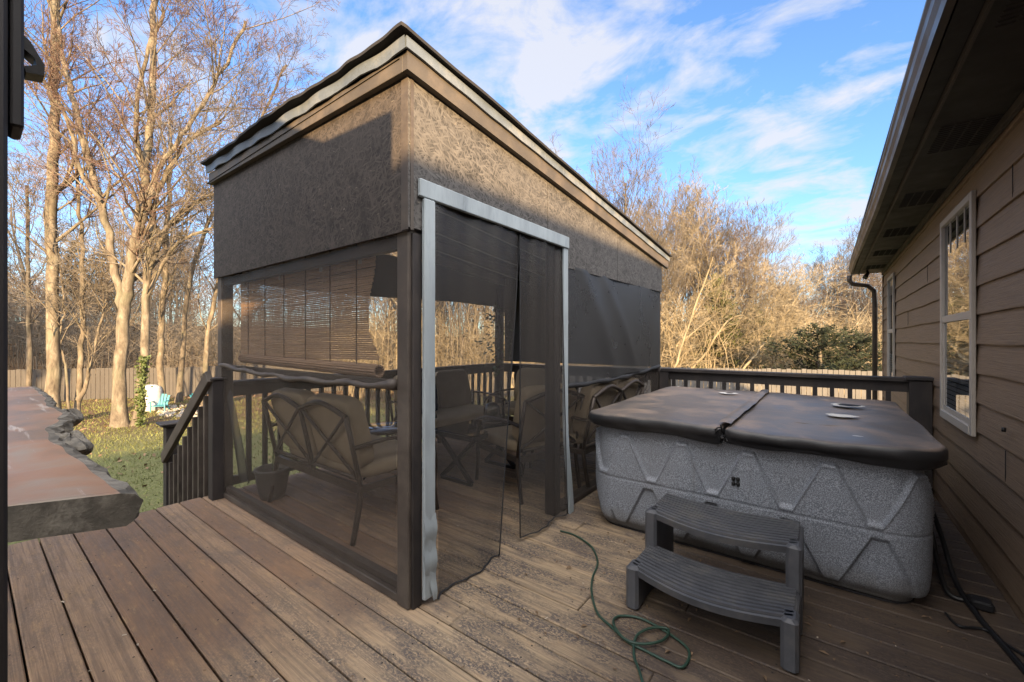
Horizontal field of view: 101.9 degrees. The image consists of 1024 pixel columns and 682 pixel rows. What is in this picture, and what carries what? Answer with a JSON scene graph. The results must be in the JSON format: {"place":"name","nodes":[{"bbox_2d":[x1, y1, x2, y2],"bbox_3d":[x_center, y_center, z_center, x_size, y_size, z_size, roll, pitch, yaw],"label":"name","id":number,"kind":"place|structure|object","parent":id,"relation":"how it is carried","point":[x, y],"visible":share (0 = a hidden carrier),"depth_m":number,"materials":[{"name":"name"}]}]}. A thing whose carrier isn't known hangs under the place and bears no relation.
{"place":"outdoors","nodes":[
{"label":"outdoors","id":0,"kind":"place"},
{"bbox_2d":[8,324,878,544],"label":"ground","id":1,"kind":"structure","parent":0,"point":[157,475],"depth_m":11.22,"materials":[{"name":"green plant"}]},
{"bbox_2d":[8,245,31,314],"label":"bare tree","id":2,"kind":"object","parent":1,"relation":"on","point":[15,292],"visible":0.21,"depth_m":25.61,"materials":[{"name":"brown plant"}]},
{"bbox_2d":[8,141,86,370],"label":"bare tree","id":3,"kind":"object","parent":1,"relation":"on","point":[11,243],"visible":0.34,"depth_m":20.44,"materials":[{"name":"brown plant"}]},
{"bbox_2d":[8,114,124,386],"bbox_3d":[-19.573,-3.549,16.967,4.657,12.894,5.452,0,0,-17],"label":"bare tree","id":4,"kind":"object","parent":1,"relation":"on","point":[29,312],"visible":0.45,"depth_m":16.95,"materials":[{"name":"brown plant"}]},
{"bbox_2d":[8,176,137,408],"bbox_3d":[-14.558,-1.107,13.571,3.729,7.812,4.282,0,0,-6],"label":"bare tree","id":5,"kind":"object","parent":1,"relation":"on","point":[61,283],"visible":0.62,"depth_m":13.50,"materials":[{"name":"brown plant"}]},
{"bbox_2d":[44,239,101,323],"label":"cedar tree","id":6,"kind":"object","parent":1,"relation":"on","point":[74,273],"visible":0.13,"depth_m":35.72,"materials":[{"name":"brown plant"}]},
{"bbox_2d":[8,106,140,420],"bbox_3d":[-15.288,-3.381,13.806,5.417,12.438,4.826,0,0,37],"label":"bare tree","id":7,"kind":"object","parent":1,"relation":"on","point":[81,391],"visible":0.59,"depth_m":13.92,"materials":[{"name":"brown plant"}]},
{"bbox_2d":[8,0,155,408],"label":"bare tree","id":8,"kind":"object","parent":1,"relation":"on","point":[51,209],"visible":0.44,"depth_m":13.44,"materials":[{"name":"brown plant"}]},
{"bbox_2d":[77,242,134,323],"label":"cedar tree","id":9,"kind":"object","parent":1,"relation":"on","point":[103,282],"visible":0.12,"depth_m":37.59,"materials":[{"name":"brown plant"}]},
{"bbox_2d":[85,173,133,276],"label":"bare tree","id":10,"kind":"object","parent":1,"relation":"on","point":[122,273],"visible":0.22,"depth_m":35.11,"materials":[{"name":"brown plant"}]},
{"bbox_2d":[41,167,195,324],"bbox_3d":[-21.015,-3.638,22.831,6.181,12.338,6.088,0,0,0],"label":"bare tree","id":11,"kind":"object","parent":1,"relation":"on","point":[121,257],"visible":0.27,"depth_m":22.41,"materials":[{"name":"brown plant"}]},
{"bbox_2d":[62,205,181,312],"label":"bare tree","id":12,"kind":"object","parent":1,"relation":"on","point":[119,264],"visible":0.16,"depth_m":28.38,"materials":[{"name":"brown plant"}]},
{"bbox_2d":[72,67,217,408],"bbox_3d":[-13.896,-3.823,16.386,4.568,13.291,4.595,0,0,-1],"label":"bare tree","id":13,"kind":"object","parent":1,"relation":"on","point":[166,281],"visible":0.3,"depth_m":16.41,"materials":[{"name":"brown plant"}]},
{"bbox_2d":[116,220,175,337],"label":"bare tree","id":14,"kind":"object","parent":1,"relation":"on","point":[140,282],"visible":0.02,"depth_m":34.80,"materials":[{"name":"brown plant"}]},
{"bbox_2d":[145,384,162,411],"bbox_3d":[-14.060,2.202,16.200,0.680,1.020,0.680,0,0,37],"label":"lawn chair","id":15,"kind":"object","parent":1,"relation":"on","point":[155,393],"visible":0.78,"depth_m":16.02,"materials":[{"name":"white plastic"}]},
{"bbox_2d":[149,394,169,411],"bbox_3d":[-13.572,2.392,16.034,0.525,0.656,0.570,0,0,-23],"label":"yard chair","id":16,"kind":"object","parent":1,"relation":"on","point":[162,403],"visible":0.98,"depth_m":16.14,"materials":[{"name":"plastic"}]},
{"bbox_2d":[45,0,281,427],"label":"bare tree","id":17,"kind":"object","parent":1,"relation":"on","point":[148,281],"visible":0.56,"depth_m":12.52,"materials":[{"name":"brown plant"}]},
{"bbox_2d":[147,202,185,324],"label":"bare tree","id":18,"kind":"object","parent":1,"relation":"on","point":[173,256],"visible":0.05,"depth_m":36.78,"materials":[{"name":"brown plant"}]},
{"bbox_2d":[8,0,338,427],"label":"bare tree","id":19,"kind":"object","parent":1,"relation":"on","point":[124,297],"visible":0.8,"depth_m":12.66,"materials":[{"name":"brown plant"}]},
{"bbox_2d":[104,208,247,330],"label":"bare tree","id":20,"kind":"object","parent":1,"relation":"on","point":[182,292],"visible":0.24,"depth_m":34.47,"materials":[{"name":"brown plant"}]},
{"bbox_2d":[155,229,198,338],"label":"bare tree","id":21,"kind":"object","parent":1,"relation":"on","point":[178,287],"visible":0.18,"depth_m":35.17,"materials":[{"name":"brown plant"}]},
{"bbox_2d":[157,404,196,416],"bbox_3d":[-12.478,2.655,16.106,2.019,0.141,5.139,0,0,-39],"label":"rubble","id":22,"kind":"object","parent":1,"relation":"on","point":[167,412],"visible":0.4,"depth_m":15.58,"materials":[{"name":"stone"}]},
{"bbox_2d":[169,215,210,333],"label":"bare tree","id":23,"kind":"object","parent":1,"relation":"on","point":[190,265],"visible":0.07,"depth_m":38.01,"materials":[{"name":"brown plant"}]},
{"bbox_2d":[8,279,384,391],"bbox_3d":[-28.818,-1.661,29.968,44.047,8.820,18.865,0,0,0],"label":"thicket","id":24,"kind":"object","parent":1,"relation":"on","point":[19,334],"visible":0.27,"depth_m":25.39,"materials":[{"name":"brown plant"}]},
{"bbox_2d":[8,364,395,400],"bbox_3d":[-17.700,1.853,19.063,25.330,1.873,2.022,0,0,-23],"label":"fence","id":25,"kind":"object","parent":1,"relation":"on","point":[16,377],"visible":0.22,"depth_m":19.57,"materials":[{"name":"beige wood"}]},
{"bbox_2d":[156,174,254,406],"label":"bare tree","id":26,"kind":"object","parent":1,"relation":"on","point":[207,326],"visible":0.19,"depth_m":15.90,"materials":[{"name":"brown plant"}]},
{"bbox_2d":[173,229,278,364],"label":"bare tree","id":27,"kind":"object","parent":1,"relation":"on","point":[239,317],"visible":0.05,"depth_m":23.39,"materials":[{"name":"brown plant"}]},
{"bbox_2d":[173,10,331,402],"bbox_3d":[-11.391,-5.985,18.672,7.002,17.645,5.082,0,0,13],"label":"bare tree","id":28,"kind":"object","parent":1,"relation":"on","point":[179,391],"visible":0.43,"depth_m":18.42,"materials":[{"name":"brown plant"}]},
{"bbox_2d":[8,322,512,486],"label":"leaf litter","id":29,"kind":"object","parent":1,"relation":"on","point":[119,460],"visible":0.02,"depth_m":19.20,"materials":[{"name":"brown plant"}]},
{"bbox_2d":[332,297,392,363],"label":"bare tree","id":30,"kind":"object","parent":1,"relation":"on","point":[378,300],"visible":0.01,"depth_m":27.72,"materials":[{"name":"brown plant"}]},
{"bbox_2d":[358,252,396,369],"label":"bare tree","id":31,"kind":"object","parent":1,"relation":"on","point":[393,313],"visible":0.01,"depth_m":21.67,"materials":[{"name":"brown plant"}]},
{"bbox_2d":[8,249,881,341],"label":"thicket","id":32,"kind":"object","parent":1,"relation":"on","point":[136,290],"visible":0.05,"depth_m":52.94,"materials":[{"name":"brown plant"}]},
{"bbox_2d":[435,300,458,360],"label":"bare tree","id":33,"kind":"object","parent":1,"relation":"on","point":[439,308],"depth_m":23.07,"materials":[{"name":"brown plant"}]},
{"bbox_2d":[435,301,492,365],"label":"bare tree","id":34,"kind":"object","parent":1,"relation":"on","point":[461,330],"visible":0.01,"depth_m":21.01,"materials":[{"name":"brown plant"}]},
{"bbox_2d":[463,303,484,350],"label":"bare tree","id":35,"kind":"object","parent":1,"relation":"on","point":[471,313],"visible":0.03,"depth_m":42.94,"materials":[{"name":"brown plant"}]},
{"bbox_2d":[473,305,480,361],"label":"bare tree","id":36,"kind":"object","parent":1,"relation":"on","point":[476,324],"depth_m":22.99,"materials":[{"name":"brown plant"}]},
{"bbox_2d":[480,305,486,339],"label":"bare tree","id":37,"kind":"object","parent":1,"relation":"on","point":[484,321],"depth_m":38.65,"materials":[{"name":"brown plant"}]},
{"bbox_2d":[481,306,494,357],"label":"bare tree","id":38,"kind":"object","parent":1,"relation":"on","point":[486,308],"depth_m":25.72,"materials":[{"name":"brown plant"}]},
{"bbox_2d":[463,301,512,402],"bbox_3d":[-0.237,0.295,6.016,0.656,1.752,1.026,0,0,37],"label":"climbing plant","id":39,"kind":"object","parent":1,"relation":"on","point":[496,369],"visible":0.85,"depth_m":6.04,"materials":[{"name":"green plant"}]},
{"bbox_2d":[8,437,1023,681],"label":"deck","id":40,"kind":"structure","parent":1,"relation":"on","point":[233,629],"depth_m":1.97,"materials":[{"name":"brown wood"}]},
{"bbox_2d":[0,0,44,681],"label":"porch post","id":41,"kind":"object","parent":40,"relation":"on","point":[17,48],"visible":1,"depth_m":0.58,"materials":[{"name":"black metal"}]},
{"bbox_2d":[8,386,142,542],"bbox_3d":[-2.304,0.794,1.623,3.307,0.953,0.902,0,0,37],"label":"slab counter","id":42,"kind":"object","parent":40,"relation":"on","point":[60,482],"visible":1,"depth_m":0.95,"materials":[{"name":"brown stone"}]},
{"bbox_2d":[253,421,290,500],"bbox_3d":[-1.950,0.944,3.386,0.270,0.653,0.268,0,0,37],"label":"flower pot","id":43,"kind":"object","parent":40,"relation":"on","point":[267,477],"visible":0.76,"depth_m":3.31,"materials":[{"name":"plastic"}]},
{"bbox_2d":[261,387,441,545],"bbox_3d":[-1.251,0.817,3.200,1.200,0.912,0.818,0,0,37],"label":"loveseat","id":44,"kind":"object","parent":40,"relation":"on","point":[329,432],"visible":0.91,"depth_m":2.83,"materials":[{"name":"beige fabric"}]},
{"bbox_2d":[362,421,396,479],"bbox_3d":[-1.192,1.042,3.940,0.545,0.468,0.545,0,0,37],"label":"side table","id":45,"kind":"object","parent":40,"relation":"on","point":[383,428],"visible":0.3,"depth_m":3.90,"materials":[{"name":"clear glass"}]},
{"bbox_2d":[200,21,671,609],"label":"pavilion","id":46,"kind":"structure","parent":40,"relation":"on","point":[438,173],"depth_m":2.58,"materials":[{"name":"brown paint"}]},
{"bbox_2d":[238,240,384,377],"bbox_3d":[-1.439,-0.272,2.794,1.846,0.946,0.079,0,0,37],"label":"bamboo blind","id":47,"kind":"object","parent":46,"relation":"hanging from","point":[328,332],"visible":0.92,"depth_m":2.63,"materials":[{"name":"wood"}]},
{"bbox_2d":[233,363,495,484],"bbox_3d":[-1.296,0.770,4.878,0.125,0.870,3.492,0,0,37],"label":"deck railing","id":48,"kind":"object","parent":46,"relation":"attached to","point":[248,388],"visible":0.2,"depth_m":3.77,"materials":[{"name":"brown wood"}]},
{"bbox_2d":[502,363,651,415],"bbox_3d":[0.761,0.770,5.610,2.274,0.870,0.125,0,0,37],"label":"deck railing","id":49,"kind":"object","parent":46,"relation":"attached to","point":[507,367],"visible":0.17,"depth_m":6.09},
{"bbox_2d":[387,369,507,435],"bbox_3d":[-0.727,0.817,4.843,0.818,0.912,1.200,0,0,37],"label":"loveseat","id":50,"kind":"object","parent":40,"relation":"on","point":[451,410],"visible":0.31,"depth_m":4.95,"materials":[{"name":"brown metal"}]},
{"bbox_2d":[435,383,438,410],"bbox_3d":[-1.010,0.620,4.631,0.177,0.383,0.400,0,0,37],"label":"throw pillow","id":51,"kind":"object","parent":50,"relation":"on","point":[436,402],"visible":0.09,"depth_m":4.72,"materials":[{"name":"black fabric"}]},
{"bbox_2d":[435,419,515,486],"bbox_3d":[-0.313,1.040,3.990,0.535,0.460,0.775,0,0,37],"label":"coffee table","id":52,"kind":"object","parent":40,"relation":"on","point":[465,431],"visible":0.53,"depth_m":3.76,"materials":[{"name":"black metal"}]},
{"bbox_2d":[11,496,992,681],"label":"debris","id":53,"kind":"object","parent":40,"relation":"on","point":[764,676],"visible":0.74,"depth_m":1.84,"materials":[{"name":"brown plant"}]},
{"bbox_2d":[484,368,560,420],"bbox_3d":[0.151,0.817,5.364,0.660,0.912,0.818,0,0,37],"label":"patio chair","id":54,"kind":"object","parent":40,"relation":"on","point":[532,376],"visible":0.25,"depth_m":5.51,"materials":[{"name":"brown metal"}]},
{"bbox_2d":[473,383,584,504],"bbox_3d":[0.138,0.817,3.683,0.660,0.912,0.818,0,0,-35],"label":"patio chair","id":55,"kind":"object","parent":40,"relation":"on","point":[532,430],"visible":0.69,"depth_m":3.39,"materials":[{"name":"brown metal"}]},
{"bbox_2d":[520,377,644,487],"bbox_3d":[0.732,0.817,4.151,0.818,0.912,1.200,0,0,37],"label":"loveseat","id":56,"kind":"object","parent":40,"relation":"on","point":[598,395],"visible":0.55,"depth_m":3.60,"materials":[{"name":"brown metal"}]},
{"bbox_2d":[560,530,690,681],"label":"garden hose","id":57,"kind":"object","parent":40,"relation":"on","point":[634,644],"visible":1,"depth_m":1.77,"materials":[{"name":"green rubber"}]},
{"bbox_2d":[623,373,650,394],"bbox_3d":[1.404,0.789,4.734,0.337,0.963,0.320,0,0,37],"label":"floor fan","id":58,"kind":"object","parent":40,"relation":"on","point":[643,379],"visible":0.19,"depth_m":4.69,"materials":[{"name":"black metal"}]},
{"bbox_2d":[626,493,803,672],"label":"tub steps","id":59,"kind":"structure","parent":40,"relation":"on","point":[659,563],"depth_m":1.88,"materials":[{"name":"grey plastic"}]},
{"bbox_2d":[589,386,948,603],"bbox_3d":[1.837,0.866,3.188,1.834,0.807,2.128,0,0,37],"label":"hot tub","id":60,"kind":"object","parent":40,"relation":"on","point":[845,482],"visible":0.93,"depth_m":2.29,"materials":[{"name":"grey plastic"}]},
{"bbox_2d":[660,368,909,400],"bbox_3d":[2.584,0.792,4.228,2.110,0.955,0.125,0,0,37],"label":"deck railing","id":61,"kind":"object","parent":40,"relation":"on","point":[886,384],"visible":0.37,"depth_m":4.08,"materials":[{"name":"brown wood"}]},
{"bbox_2d":[902,376,933,490],"bbox_3d":[3.473,0.787,3.554,0.180,0.965,0.180,0,0,37],"label":"railing post","id":62,"kind":"object","parent":40,"relation":"on","point":[920,400],"visible":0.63,"depth_m":3.49,"materials":[{"name":"brown wood"}]},
{"bbox_2d":[933,512,1023,674],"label":"plug lead","id":63,"kind":"object","parent":40,"relation":"on","point":[974,603],"visible":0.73,"depth_m":2.01,"materials":[{"name":"black rubber"}]},
{"bbox_2d":[944,612,1023,656],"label":"power cable","id":64,"kind":"object","parent":40,"relation":"on","point":[977,628],"visible":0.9,"depth_m":1.82,"materials":[{"name":"black rubber"}]},
{"bbox_2d":[504,132,622,363],"bbox_3d":[1.272,-4.122,23.354,10.796,14.034,10.562,0,0,42],"label":"bare tree","id":65,"kind":"object","parent":1,"relation":"on","point":[605,190],"visible":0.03,"depth_m":21.84,"materials":[{"name":"brown plant"}]},
{"bbox_2d":[312,290,881,398],"bbox_3d":[9.532,-0.059,25.052,44.862,5.820,14.323,0,0,-1],"label":"thicket","id":66,"kind":"object","parent":1,"relation":"on","point":[667,361],"visible":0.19,"depth_m":20.59,"materials":[{"name":"brown plant"}]},
{"bbox_2d":[584,134,666,236],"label":"bare tree","id":67,"kind":"object","parent":1,"relation":"on","point":[618,175],"visible":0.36,"depth_m":25.36,"materials":[{"name":"brown plant"}]},
{"bbox_2d":[577,78,707,248],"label":"bare tree","id":68,"kind":"object","parent":1,"relation":"on","point":[638,183],"visible":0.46,"depth_m":22.96,"materials":[{"name":"brown plant"}]},
{"bbox_2d":[439,362,881,399],"bbox_3d":[6.223,1.900,17.491,25.636,1.768,0.313,0,0,26],"label":"fence","id":69,"kind":"object","parent":1,"relation":"on","point":[860,394],"visible":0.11,"depth_m":15.73,"materials":[{"name":"beige wood"}]},
{"bbox_2d":[624,199,700,367],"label":"bare tree","id":70,"kind":"object","parent":1,"relation":"on","point":[665,274],"visible":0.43,"depth_m":20.55,"materials":[{"name":"brown plant"}]},
{"bbox_2d":[631,158,718,357],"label":"bare tree","id":71,"kind":"object","parent":1,"relation":"on","point":[659,213],"visible":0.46,"depth_m":23.65,"materials":[{"name":"brown plant"}]},
{"bbox_2d":[658,183,744,383],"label":"bare tree","id":72,"kind":"object","parent":1,"relation":"on","point":[712,255],"visible":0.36,"depth_m":24.55,"materials":[{"name":"brown plant"}]},
{"bbox_2d":[662,187,745,365],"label":"bare tree","id":73,"kind":"object","parent":1,"relation":"on","point":[729,211],"visible":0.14,"depth_m":25.51,"materials":[{"name":"brown plant"}]},
{"bbox_2d":[673,224,737,342],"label":"bare tree","id":74,"kind":"object","parent":1,"relation":"on","point":[702,282],"visible":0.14,"depth_m":24.94,"materials":[{"name":"brown plant"}]},
{"bbox_2d":[660,177,767,367],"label":"bare tree","id":75,"kind":"object","parent":1,"relation":"on","point":[692,314],"visible":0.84,"depth_m":18.89,"materials":[{"name":"beige plant"}]},
{"bbox_2d":[684,275,750,369],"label":"cedar tree","id":76,"kind":"object","parent":1,"relation":"on","point":[724,321],"visible":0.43,"depth_m":21.22,"materials":[{"name":"brown plant"}]},
{"bbox_2d":[661,196,787,367],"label":"bare tree","id":77,"kind":"object","parent":1,"relation":"on","point":[727,279],"visible":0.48,"depth_m":22.46,"materials":[{"name":"brown plant"}]},
{"bbox_2d":[687,221,782,325],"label":"bare tree","id":78,"kind":"object","parent":1,"relation":"on","point":[741,260],"visible":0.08,"depth_m":27.78,"materials":[{"name":"brown plant"}]},
{"bbox_2d":[692,196,798,355],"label":"bare tree","id":79,"kind":"object","parent":1,"relation":"on","point":[755,230],"visible":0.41,"depth_m":24.17,"materials":[{"name":"brown plant"}]},
{"bbox_2d":[661,250,843,385],"bbox_3d":[11.123,-0.715,20.136,8.383,7.292,5.061,0,0,37],"label":"bare tree","id":80,"kind":"object","parent":1,"relation":"on","point":[747,314],"visible":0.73,"depth_m":19.54,"materials":[{"name":"brown plant"}]},
{"bbox_2d":[723,213,784,338],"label":"bare tree","id":81,"kind":"object","parent":1,"relation":"on","point":[756,255],"visible":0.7,"depth_m":22.38,"materials":[{"name":"brown plant"}]},
{"bbox_2d":[682,266,833,367],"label":"bare tree","id":82,"kind":"object","parent":1,"relation":"on","point":[751,328],"visible":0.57,"depth_m":20.04,"materials":[{"name":"brown plant"}]},
{"bbox_2d":[735,306,787,370],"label":"cedar tree","id":83,"kind":"object","parent":1,"relation":"on","point":[760,341],"visible":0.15,"depth_m":22.30,"materials":[{"name":"brown plant"}]},
{"bbox_2d":[661,313,881,368],"bbox_3d":[24.604,0.458,32.342,35.344,4.815,20.022,0,0,0],"label":"thicket","id":84,"kind":"object","parent":1,"relation":"on","point":[748,336],"visible":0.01,"depth_m":25.09,"materials":[{"name":"plant"}]},
{"bbox_2d":[728,233,842,337],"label":"bare tree","id":85,"kind":"object","parent":1,"relation":"on","point":[789,286],"visible":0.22,"depth_m":24.82,"materials":[{"name":"brown plant"}]},
{"bbox_2d":[758,267,826,340],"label":"bare tree","id":86,"kind":"object","parent":1,"relation":"on","point":[793,297],"visible":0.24,"depth_m":26.74,"materials":[{"name":"brown plant"}]},
{"bbox_2d":[729,255,863,386],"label":"bare tree","id":87,"kind":"object","parent":1,"relation":"on","point":[776,325],"visible":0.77,"depth_m":18.96,"materials":[{"name":"brown plant"}]},
{"bbox_2d":[746,323,881,395],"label":"cedar tree","id":88,"kind":"object","parent":1,"relation":"on","point":[822,341],"visible":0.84,"depth_m":17.15,"materials":[{"name":"green plant"}]},
{"bbox_2d":[764,243,881,329],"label":"bare tree","id":89,"kind":"object","parent":1,"relation":"on","point":[825,293],"visible":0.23,"depth_m":26.52,"materials":[{"name":"brown plant"}]},
{"bbox_2d":[800,238,859,325],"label":"bare tree","id":90,"kind":"object","parent":1,"relation":"on","point":[836,288],"visible":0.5,"depth_m":26.90,"materials":[{"name":"brown plant"}]},
{"bbox_2d":[790,226,881,358],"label":"bare tree","id":91,"kind":"object","parent":1,"relation":"on","point":[868,296],"visible":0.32,"depth_m":24.22,"materials":[{"name":"brown plant"}]},
{"bbox_2d":[819,267,855,325],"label":"bare tree","id":92,"kind":"object","parent":1,"relation":"on","point":[831,290],"visible":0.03,"depth_m":43.29,"materials":[{"name":"brown plant"}]},
{"bbox_2d":[800,333,881,398],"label":"cedar tree","id":93,"kind":"object","parent":1,"relation":"on","point":[864,341],"visible":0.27,"depth_m":17.48,"materials":[{"name":"green plant"}]},
{"bbox_2d":[804,220,881,355],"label":"bare tree","id":94,"kind":"object","parent":1,"relation":"on","point":[879,284],"visible":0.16,"depth_m":26.76,"materials":[{"name":"brown plant"}]},
{"bbox_2d":[819,218,877,326],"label":"bare tree","id":95,"kind":"object","parent":1,"relation":"on","point":[851,235],"visible":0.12,"depth_m":28.04,"materials":[{"name":"brown plant"}]},
{"bbox_2d":[823,277,881,325],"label":"bare tree","id":96,"kind":"object","parent":1,"relation":"on","point":[858,303],"visible":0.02,"depth_m":33.47,"materials":[{"name":"brown plant"}]},
{"bbox_2d":[828,235,881,329],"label":"bare tree","id":97,"kind":"object","parent":1,"relation":"on","point":[863,280],"visible":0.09,"depth_m":30.00,"materials":[{"name":"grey plant"}]},
{"bbox_2d":[847,0,1023,624],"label":"house","id":98,"kind":"structure","parent":1,"relation":"on","point":[939,245],"depth_m":2.32,"materials":[{"name":"brown wood"}]},
{"bbox_2d":[862,271,869,278],"bbox_3d":[5.517,-1.033,6.484,0.080,0.128,0.268,0,0,37],"label":"flood light","id":99,"kind":"object","parent":98,"relation":"attached to","point":[866,275],"visible":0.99,"depth_m":6.40,"materials":[{"name":"black metal"}]},
{"bbox_2d":[887,272,894,376],"bbox_3d":[5.147,-0.140,5.654,0.026,1.500,0.670,0,0,37],"label":"window","id":100,"kind":"structure","parent":98,"relation":"in","point":[891,279],"depth_m":5.65,"materials":[{"name":"plastic"}]},
{"bbox_2d":[940,190,975,436],"bbox_3d":[2.982,-0.163,2.797,0.026,1.455,0.860,0,0,37],"label":"window","id":101,"kind":"structure","parent":98,"relation":"in","point":[958,229],"depth_m":2.74,"materials":[{"name":"glass"}]},
{"bbox_2d":[8,0,925,337],"label":"sky","id":102,"kind":"structure","parent":0,"point":[792,103],"materials":[{"name":"blue"}]},
{"bbox_2d":[484,402,501,423],"bbox_3d":[-0.199,0.708,4.141,0.200,0.201,0.200,0,0,37],"label":"lantern","id":103,"kind":"object","parent":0,"point":[497,406],"visible":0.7,"depth_m":4.18,"materials":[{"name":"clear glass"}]},
{"bbox_3d":[-3.534,2.060,3.507,1.884,1.379,1.115,0,0,37],"label":"stairs","id":104,"kind":"object","parent":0,"visible":0},
{"bbox_2d":[155,371,227,505],"bbox_3d":[-2.888,1.406,3.739,1.380,2.329,0.200,0,0,37],"label":"stair railing","id":105,"kind":"object","parent":104,"relation":"on","point":[194,465],"visible":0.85,"depth_m":3.48,"materials":[{"name":"brown paint"}]}
]}

